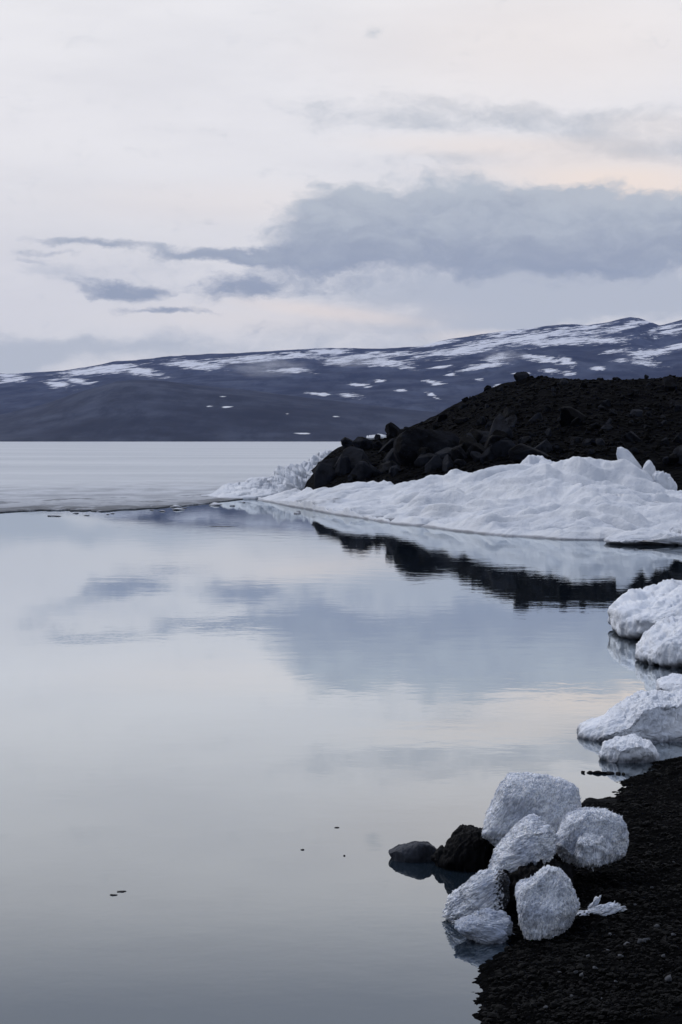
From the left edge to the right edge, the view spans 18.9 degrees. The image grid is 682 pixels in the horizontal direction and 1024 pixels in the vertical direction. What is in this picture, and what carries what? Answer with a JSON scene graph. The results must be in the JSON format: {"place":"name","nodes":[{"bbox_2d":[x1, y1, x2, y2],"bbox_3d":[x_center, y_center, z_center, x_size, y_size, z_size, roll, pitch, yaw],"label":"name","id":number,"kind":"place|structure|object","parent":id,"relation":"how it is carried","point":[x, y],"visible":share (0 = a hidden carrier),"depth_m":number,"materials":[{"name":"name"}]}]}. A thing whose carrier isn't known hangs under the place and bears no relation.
{"place":"outdoors","nodes":[
{"label":"outdoors","id":0,"kind":"place"},
{"bbox_2d":[0,380,438,441],"bbox_3d":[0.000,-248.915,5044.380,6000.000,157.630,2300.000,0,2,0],"label":"foothills","id":1,"kind":"structure","parent":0,"point":[143,411],"depth_m":4347.68,"materials":[{"name":"grey stone"}]},
{"bbox_2d":[0,499,681,1023],"bbox_3d":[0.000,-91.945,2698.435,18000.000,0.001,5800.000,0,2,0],"label":"water","id":2,"kind":"structure","parent":0,"point":[214,721],"depth_m":17.12,"materials":[{"name":"grey liquid"}]},
{"bbox_2d":[0,442,341,512],"bbox_3d":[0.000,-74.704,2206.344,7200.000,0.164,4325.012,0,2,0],"label":"lake ice","id":3,"kind":"structure","parent":2,"relation":"on","point":[83,476],"depth_m":167.14,"materials":[{"name":"white ice"}]},
{"bbox_2d":[201,449,331,498],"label":"ice ridge","id":4,"kind":"structure","parent":3,"relation":"on","point":[280,479],"depth_m":92.25,"materials":[{"name":"white ice"}]},
{"bbox_2d":[441,867,509,922],"bbox_3d":[0.705,2.002,10.678,0.362,0.289,0.300,0,2,0],"label":"ice block","id":5,"kind":"object","parent":2,"relation":"on","point":[484,888],"depth_m":10.58,"materials":[{"name":"white ice"}]},
{"bbox_2d":[453,908,514,943],"bbox_3d":[0.715,2.082,10.276,0.307,0.165,0.263,0,2,0],"label":"ice block","id":6,"kind":"object","parent":2,"relation":"on","point":[486,926],"depth_m":10.19,"materials":[{"name":"white ice"}]},
{"bbox_2d":[577,689,681,742],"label":"ice floe","id":7,"kind":"object","parent":2,"relation":"on","point":[654,716],"visible":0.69,"depth_m":17.04,"materials":[{"name":"white ice"}]},
{"bbox_2d":[599,734,659,762],"bbox_3d":[2.260,1.873,16.073,0.476,0.267,0.482,0,2,0],"label":"ice floe","id":8,"kind":"object","parent":2,"relation":"on","point":[631,748],"visible":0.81,"depth_m":15.90,"materials":[{"name":"white ice"}]},
{"bbox_2d":[604,527,681,545],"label":"ice floe","id":9,"kind":"object","parent":2,"relation":"on","point":[672,536],"visible":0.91,"depth_m":48.96,"materials":[{"name":"white ice"}]},
{"bbox_2d":[607,579,681,639],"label":"ice floe","id":10,"kind":"object","parent":2,"relation":"on","point":[635,614],"visible":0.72,"depth_m":25.89,"materials":[{"name":"white ice"}]},
{"bbox_2d":[635,616,681,667],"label":"ice floe","id":11,"kind":"object","parent":2,"relation":"on","point":[659,643],"visible":0.98,"depth_m":22.82,"materials":[{"name":"white ice"}]},
{"bbox_2d":[656,673,681,691],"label":"ice floe","id":12,"kind":"object","parent":2,"relation":"on","point":[671,682],"visible":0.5,"depth_m":19.24,"materials":[{"name":"white ice"}]},
{"bbox_2d":[0,317,681,414],"bbox_3d":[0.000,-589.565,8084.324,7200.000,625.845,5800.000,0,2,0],"label":"mountains","id":13,"kind":"structure","parent":0,"point":[440,376],"depth_m":7804.89,"materials":[{"name":"grey stone"}]},
{"bbox_2d":[0,0,681,373],"label":"sky","id":14,"kind":"structure","parent":0,"point":[178,177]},
{"bbox_2d":[258,455,681,539],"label":"snow bank","id":15,"kind":"structure","parent":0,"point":[571,498],"depth_m":63.01,"materials":[{"name":"white snow"}]},
{"bbox_2d":[616,447,641,468],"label":"ice slab","id":16,"kind":"structure","parent":15,"relation":"on","point":[623,453],"depth_m":65.27,"materials":[{"name":"white ice"}]},
{"bbox_2d":[642,460,655,476],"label":"ice slab","id":17,"kind":"structure","parent":15,"relation":"on","point":[649,467],"depth_m":64.80,"materials":[{"name":"white ice"}]},
{"bbox_2d":[652,471,676,490],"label":"ice slab","id":18,"kind":"structure","parent":15,"relation":"on","point":[665,480],"depth_m":63.77,"materials":[{"name":"white ice"}]},
{"bbox_2d":[304,377,681,490],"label":"rocky hill","id":19,"kind":"structure","parent":0,"point":[674,470],"depth_m":83.55,"materials":[{"name":"black stone"}]},
{"bbox_2d":[314,462,335,487],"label":"boulder","id":20,"kind":"object","parent":19,"relation":"on","point":[324,474],"visible":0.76,"depth_m":85.80,"materials":[{"name":"black stone"}]},
{"bbox_2d":[317,456,339,469],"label":"boulder","id":21,"kind":"object","parent":19,"relation":"on","point":[331,462],"visible":0.25,"depth_m":87.54,"materials":[{"name":"black stone"}]},
{"bbox_2d":[335,457,350,475],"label":"boulder","id":22,"kind":"object","parent":19,"relation":"on","point":[343,466],"visible":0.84,"depth_m":85.51,"materials":[{"name":"black stone"}]},
{"bbox_2d":[341,437,352,447],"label":"boulder","id":23,"kind":"object","parent":19,"relation":"on","point":[346,442],"visible":0.89,"depth_m":98.92,"materials":[{"name":"black stone"}]},
{"bbox_2d":[334,446,368,470],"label":"boulder","id":24,"kind":"object","parent":19,"relation":"on","point":[355,455],"visible":0.5,"depth_m":85.87,"materials":[{"name":"black stone"}]},
{"bbox_2d":[352,437,372,449],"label":"boulder","id":25,"kind":"object","parent":19,"relation":"on","point":[363,443],"visible":0.71,"depth_m":92.90,"materials":[{"name":"black stone"}]},
{"bbox_2d":[352,459,372,479],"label":"boulder","id":26,"kind":"object","parent":19,"relation":"on","point":[354,476],"visible":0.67,"depth_m":82.78,"materials":[{"name":"black stone"}]},
{"bbox_2d":[348,461,381,480],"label":"boulder","id":27,"kind":"object","parent":19,"relation":"on","point":[362,470],"visible":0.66,"depth_m":82.59,"materials":[{"name":"black stone"}]},
{"bbox_2d":[366,434,385,439],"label":"snow patch","id":28,"kind":"object","parent":19,"relation":"on","point":[370,437],"visible":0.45,"depth_m":98.63,"materials":[{"name":"white snow"}]},
{"bbox_2d":[374,434,380,439],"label":"boulder","id":29,"kind":"object","parent":19,"relation":"on","point":[377,436],"visible":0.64,"depth_m":98.35,"materials":[{"name":"black stone"}]},
{"bbox_2d":[378,461,391,473],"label":"boulder","id":30,"kind":"object","parent":19,"relation":"on","point":[383,468],"visible":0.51,"depth_m":83.34,"materials":[{"name":"black stone"}]},
{"bbox_2d":[379,438,394,452],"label":"boulder","id":31,"kind":"object","parent":19,"relation":"on","point":[389,444],"visible":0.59,"depth_m":90.38,"materials":[{"name":"black stone"}]},
{"bbox_2d":[385,448,398,464],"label":"boulder","id":32,"kind":"object","parent":19,"relation":"on","point":[390,455],"visible":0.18,"depth_m":84.54,"materials":[{"name":"black stone"}]},
{"bbox_2d":[385,422,399,438],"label":"boulder","id":33,"kind":"object","parent":19,"relation":"on","point":[392,429],"visible":0.56,"depth_m":96.97,"materials":[{"name":"black stone"}]},
{"bbox_2d":[386,460,398,465],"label":"boulder","id":34,"kind":"object","parent":19,"relation":"on","point":[393,463],"visible":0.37,"depth_m":84.02,"materials":[{"name":"black stone"}]},
{"bbox_2d":[389,465,399,475],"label":"boulder","id":35,"kind":"object","parent":19,"relation":"on","point":[391,470],"visible":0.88,"depth_m":80.02,"materials":[{"name":"black stone"}]},
{"bbox_2d":[414,453,434,467],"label":"boulder","id":36,"kind":"object","parent":19,"relation":"on","point":[421,460],"visible":0.52,"depth_m":79.99,"materials":[{"name":"black stone"}]},
{"bbox_2d":[417,447,433,456],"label":"boulder","id":37,"kind":"object","parent":19,"relation":"on","point":[422,450],"visible":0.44,"depth_m":80.29,"materials":[{"name":"black stone"}]},
{"bbox_2d":[393,427,459,466],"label":"boulder","id":38,"kind":"object","parent":19,"relation":"on","point":[409,443],"visible":0.48,"depth_m":80.93,"materials":[{"name":"black stone"}]},
{"bbox_2d":[425,455,442,472],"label":"boulder","id":39,"kind":"object","parent":19,"relation":"on","point":[435,462],"visible":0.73,"depth_m":78.51,"materials":[{"name":"black stone"}]},
{"bbox_2d":[436,414,447,421],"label":"boulder","id":40,"kind":"object","parent":19,"relation":"on","point":[441,417],"visible":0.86,"depth_m":95.45,"materials":[{"name":"black stone"}]},
{"bbox_2d":[435,447,451,461],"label":"boulder","id":41,"kind":"object","parent":19,"relation":"on","point":[443,453],"visible":0.44,"depth_m":79.57,"materials":[{"name":"black stone"}]},
{"bbox_2d":[442,454,453,470],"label":"boulder","id":42,"kind":"object","parent":19,"relation":"on","point":[448,461],"visible":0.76,"depth_m":78.07,"materials":[{"name":"black stone"}]},
{"bbox_2d":[450,446,466,460],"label":"boulder","id":43,"kind":"object","parent":19,"relation":"on","point":[457,452],"visible":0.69,"depth_m":77.97,"materials":[{"name":"black stone"}]},
{"bbox_2d":[453,459,466,465],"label":"boulder","id":44,"kind":"object","parent":19,"relation":"on","point":[459,462],"visible":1,"depth_m":77.23,"materials":[{"name":"black stone"}]},
{"bbox_2d":[455,417,468,424],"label":"boulder","id":45,"kind":"object","parent":19,"relation":"on","point":[458,421],"visible":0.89,"depth_m":89.78,"materials":[{"name":"black stone"}]},
{"bbox_2d":[459,403,466,409],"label":"boulder","id":46,"kind":"object","parent":19,"relation":"on","point":[462,405],"visible":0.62,"depth_m":96.25,"materials":[{"name":"black stone"}]},
{"bbox_2d":[458,436,476,452],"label":"boulder","id":47,"kind":"object","parent":19,"relation":"on","point":[467,441],"visible":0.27,"depth_m":79.62,"materials":[{"name":"black stone"}]},
{"bbox_2d":[465,443,484,458],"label":"boulder","id":48,"kind":"object","parent":19,"relation":"on","point":[478,447],"visible":0.48,"depth_m":77.58,"materials":[{"name":"black stone"}]},
{"bbox_2d":[467,429,482,442],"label":"boulder","id":49,"kind":"object","parent":19,"relation":"on","point":[477,435],"visible":0.34,"depth_m":80.31,"materials":[{"name":"black stone"}]},
{"bbox_2d":[470,451,480,460],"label":"boulder","id":50,"kind":"object","parent":19,"relation":"on","point":[475,455],"visible":0.73,"depth_m":76.60,"materials":[{"name":"black stone"}]},
{"bbox_2d":[467,431,489,442],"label":"boulder","id":51,"kind":"object","parent":19,"relation":"on","point":[485,436],"visible":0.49,"depth_m":80.27,"materials":[{"name":"black stone"}]},
{"bbox_2d":[479,416,485,423],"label":"boulder","id":52,"kind":"object","parent":19,"relation":"on","point":[482,420],"visible":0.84,"depth_m":85.77,"materials":[{"name":"black stone"}]},
{"bbox_2d":[480,447,495,463],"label":"boulder","id":53,"kind":"object","parent":19,"relation":"on","point":[487,454],"visible":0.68,"depth_m":75.72,"materials":[{"name":"black stone"}]},
{"bbox_2d":[484,435,504,448],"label":"boulder","id":54,"kind":"object","parent":19,"relation":"on","point":[493,439],"visible":0.36,"depth_m":78.08,"materials":[{"name":"black stone"}]},
{"bbox_2d":[488,414,513,438],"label":"boulder","id":55,"kind":"object","parent":19,"relation":"on","point":[500,422],"visible":0.34,"depth_m":79.14,"materials":[{"name":"black stone"}]},
{"bbox_2d":[492,429,509,438],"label":"boulder","id":56,"kind":"object","parent":19,"relation":"on","point":[499,433],"visible":0.45,"depth_m":78.77,"materials":[{"name":"black stone"}]},
{"bbox_2d":[489,440,515,457],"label":"boulder","id":57,"kind":"object","parent":19,"relation":"on","point":[500,448],"visible":0.64,"depth_m":75.44,"materials":[{"name":"black stone"}]},
{"bbox_2d":[326,375,681,486],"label":"rubble","id":58,"kind":"object","parent":19,"relation":"on","point":[586,427],"visible":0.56,"depth_m":84.09,"materials":[{"name":"black stone"}]},
{"bbox_2d":[502,407,518,418],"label":"boulder","id":59,"kind":"object","parent":19,"relation":"on","point":[508,412],"visible":0.62,"depth_m":84.75,"materials":[{"name":"black stone"}]},
{"bbox_2d":[506,415,516,427],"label":"boulder","id":60,"kind":"object","parent":19,"relation":"on","point":[511,420],"visible":0.43,"depth_m":81.73,"materials":[{"name":"black stone"}]},
{"bbox_2d":[514,371,529,381],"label":"boulder","id":61,"kind":"object","parent":19,"relation":"on","point":[519,376],"visible":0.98,"depth_m":99.19,"materials":[{"name":"black stone"}]},
{"bbox_2d":[520,436,531,443],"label":"boulder","id":62,"kind":"object","parent":19,"relation":"on","point":[526,439],"visible":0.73,"depth_m":77.02,"materials":[{"name":"black stone"}]},
{"bbox_2d":[508,443,552,462],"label":"boulder","id":63,"kind":"object","parent":19,"relation":"on","point":[521,452],"visible":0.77,"depth_m":72.34,"materials":[{"name":"black stone"}]},
{"bbox_2d":[528,412,542,422],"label":"boulder","id":64,"kind":"object","parent":19,"relation":"on","point":[535,417],"visible":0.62,"depth_m":82.22,"materials":[{"name":"black stone"}]},
{"bbox_2d":[534,439,551,451],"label":"boulder","id":65,"kind":"object","parent":19,"relation":"on","point":[544,444],"visible":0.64,"depth_m":74.27,"materials":[{"name":"black stone"}]},
{"bbox_2d":[545,428,551,435],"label":"boulder","id":66,"kind":"object","parent":19,"relation":"on","point":[548,431],"visible":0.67,"depth_m":77.87,"materials":[{"name":"black stone"}]},
{"bbox_2d":[560,379,568,384],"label":"boulder","id":67,"kind":"object","parent":19,"relation":"on","point":[564,381],"visible":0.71,"depth_m":93.75,"materials":[{"name":"black stone"}]},
{"bbox_2d":[560,407,586,426],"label":"boulder","id":68,"kind":"object","parent":19,"relation":"on","point":[568,415],"visible":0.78,"depth_m":79.04,"materials":[{"name":"black stone"}]},
{"bbox_2d":[570,437,581,444],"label":"boulder","id":69,"kind":"object","parent":19,"relation":"on","point":[574,440],"visible":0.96,"depth_m":75.34,"materials":[{"name":"black stone"}]},
{"bbox_2d":[571,417,582,425],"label":"boulder","id":70,"kind":"object","parent":19,"relation":"on","point":[576,421],"visible":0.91,"depth_m":78.53,"materials":[{"name":"black stone"}]},
{"bbox_2d":[582,438,594,445],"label":"boulder","id":71,"kind":"object","parent":19,"relation":"on","point":[586,442],"visible":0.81,"depth_m":74.09,"materials":[{"name":"black stone"}]},
{"bbox_2d":[588,449,594,454],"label":"boulder","id":72,"kind":"object","parent":19,"relation":"on","point":[591,451],"visible":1,"depth_m":71.39,"materials":[{"name":"black stone"}]},
{"bbox_2d":[589,422,598,428],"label":"boulder","id":73,"kind":"object","parent":19,"relation":"on","point":[595,425],"visible":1,"depth_m":77.85,"materials":[{"name":"black stone"}]},
{"bbox_2d":[596,438,604,444],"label":"boulder","id":74,"kind":"object","parent":19,"relation":"on","point":[600,441],"visible":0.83,"depth_m":73.83,"materials":[{"name":"black stone"}]},
{"bbox_2d":[601,399,610,406],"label":"boulder","id":75,"kind":"object","parent":19,"relation":"on","point":[607,402],"visible":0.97,"depth_m":83.52,"materials":[{"name":"black stone"}]},
{"bbox_2d":[600,424,612,429],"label":"boulder","id":76,"kind":"object","parent":19,"relation":"on","point":[608,427],"visible":0.98,"depth_m":77.58,"materials":[{"name":"black stone"}]},
{"bbox_2d":[609,409,617,415],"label":"boulder","id":77,"kind":"object","parent":19,"relation":"on","point":[614,411],"visible":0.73,"depth_m":80.55,"materials":[{"name":"black stone"}]},
{"bbox_2d":[621,431,641,441],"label":"boulder","id":78,"kind":"object","parent":19,"relation":"on","point":[631,436],"visible":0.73,"depth_m":74.78,"materials":[{"name":"black stone"}]},
{"bbox_2d":[627,389,635,395],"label":"boulder","id":79,"kind":"object","parent":19,"relation":"on","point":[631,392],"visible":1,"depth_m":87.25,"materials":[{"name":"black stone"}]},
{"bbox_2d":[629,447,637,453],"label":"boulder","id":80,"kind":"object","parent":19,"relation":"on","point":[632,449],"visible":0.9,"depth_m":71.73,"materials":[{"name":"black stone"}]},
{"bbox_2d":[630,409,642,415],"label":"boulder","id":81,"kind":"object","parent":19,"relation":"on","point":[637,412],"visible":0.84,"depth_m":81.08,"materials":[{"name":"grey stone"}]},
{"bbox_2d":[662,437,668,442],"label":"boulder","id":82,"kind":"object","parent":19,"relation":"on","point":[665,440],"visible":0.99,"depth_m":74.65,"materials":[{"name":"black stone"}]},
{"bbox_2d":[662,456,669,462],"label":"boulder","id":83,"kind":"object","parent":19,"relation":"on","point":[665,459],"visible":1,"depth_m":69.86,"materials":[{"name":"black stone"}]},
{"bbox_2d":[662,376,677,390],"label":"boulder","id":84,"kind":"object","parent":19,"relation":"on","point":[669,383],"visible":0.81,"depth_m":91.72,"materials":[{"name":"black stone"}]},
{"bbox_2d":[669,399,675,407],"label":"boulder","id":85,"kind":"object","parent":19,"relation":"on","point":[672,402],"visible":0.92,"depth_m":84.34,"materials":[{"name":"black stone"}]},
{"bbox_2d":[668,453,678,462],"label":"boulder","id":86,"kind":"object","parent":19,"relation":"on","point":[673,458],"visible":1,"depth_m":69.77,"materials":[{"name":"black stone"}]},
{"bbox_2d":[672,432,681,442],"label":"boulder","id":87,"kind":"object","parent":19,"relation":"on","point":[678,438],"visible":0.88,"depth_m":74.72,"materials":[{"name":"black stone"}]},
{"bbox_2d":[673,445,681,463],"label":"boulder","id":88,"kind":"object","parent":19,"relation":"on","point":[677,451],"visible":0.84,"depth_m":69.72,"materials":[{"name":"black stone"}]},
{"bbox_2d":[472,756,681,1023],"bbox_3d":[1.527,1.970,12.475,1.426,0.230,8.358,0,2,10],"label":"gravel","id":89,"kind":"structure","parent":0,"point":[602,1011],"depth_m":9.60,"materials":[{"name":"black gravel"}]},
{"bbox_2d":[388,841,436,861],"bbox_3d":[0.430,2.059,12.226,0.293,0.199,0.210,0,2,0],"label":"rock","id":90,"kind":"object","parent":89,"relation":"on","point":[418,851],"visible":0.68,"depth_m":12.15,"materials":[{"name":"black stone"}]},
{"bbox_2d":[431,845,444,866],"bbox_3d":[0.621,2.044,12.078,0.186,0.191,0.173,0,2,0],"label":"rock","id":91,"kind":"object","parent":89,"relation":"on","point":[438,853],"visible":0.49,"depth_m":12.02,"materials":[{"name":"black stone"}]},
{"bbox_2d":[439,824,494,871],"bbox_3d":[0.771,1.995,12.029,0.407,0.299,0.362,0,2,0],"label":"rock","id":92,"kind":"object","parent":89,"relation":"on","point":[468,848],"visible":0.61,"depth_m":11.89,"materials":[{"name":"black stone"}]},
{"bbox_2d":[488,813,558,873],"bbox_3d":[0.986,1.829,11.018,0.388,0.410,0.337,0,2,0],"label":"ice block","id":93,"kind":"object","parent":89,"relation":"on","point":[529,838],"depth_m":10.90,"materials":[{"name":"white ice"}]},
{"bbox_2d":[482,772,581,854],"bbox_3d":[1.094,1.755,11.814,0.582,0.513,0.364,0,2,0],"label":"ice block","id":94,"kind":"object","parent":89,"relation":"on","point":[552,801],"depth_m":11.67,"materials":[{"name":"white ice"}]},
{"bbox_2d":[503,858,573,915],"bbox_3d":[1.004,2.090,10.940,0.498,0.502,0.628,0,2,0],"label":"gravel heap","id":95,"kind":"object","parent":89,"relation":"on","point":[523,872],"visible":0.15,"depth_m":10.77,"materials":[{"name":"black gravel"}]},
{"bbox_2d":[515,865,580,939],"bbox_3d":[1.035,1.990,10.271,0.326,0.439,0.302,0,2,0],"label":"ice block","id":96,"kind":"object","parent":89,"relation":"on","point":[548,905],"depth_m":10.17,"materials":[{"name":"white ice"}]},
{"bbox_2d":[555,806,628,867],"bbox_3d":[1.369,1.789,11.220,0.416,0.349,0.327,0,2,0],"label":"ice block","id":97,"kind":"object","parent":89,"relation":"on","point":[610,826],"depth_m":11.11,"materials":[{"name":"white ice"}]},
{"bbox_2d":[573,830,613,868],"bbox_3d":[1.367,1.825,11.056,0.219,0.217,0.158,0,2,0],"label":"ice block","id":98,"kind":"object","parent":89,"relation":"on","point":[591,850],"depth_m":11.00,"materials":[{"name":"white ice"}]},
{"bbox_2d":[587,895,600,908],"bbox_3d":[1.286,2.022,10.479,0.099,0.125,0.044,0,2,0],"label":"ice shard","id":99,"kind":"object","parent":89,"relation":"on","point":[596,901],"visible":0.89,"depth_m":10.47,"materials":[{"name":"white ice"}]},
{"bbox_2d":[581,797,616,804],"bbox_3d":[1.830,2.043,14.088,0.378,0.161,0.206,0,2,0],"label":"rock","id":100,"kind":"object","parent":89,"relation":"on","point":[590,800],"visible":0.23,"depth_m":14.05,"materials":[{"name":"black stone"}]},
{"bbox_2d":[576,901,626,915],"bbox_3d":[1.306,2.053,10.429,0.298,0.139,0.119,0,2,0],"label":"ice shard","id":101,"kind":"object","parent":89,"relation":"on","point":[608,908],"visible":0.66,"depth_m":10.40,"materials":[{"name":"white ice"}]},
{"bbox_2d":[665,974,671,981],"bbox_3d":[1.434,2.045,8.990,0.032,0.029,0.051,-1,2,-35],"label":"pebble","id":102,"kind":"object","parent":89,"relation":"on","point":[668,978],"visible":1,"depth_m":8.97,"materials":[{"name":"grey stone"}]}
]}

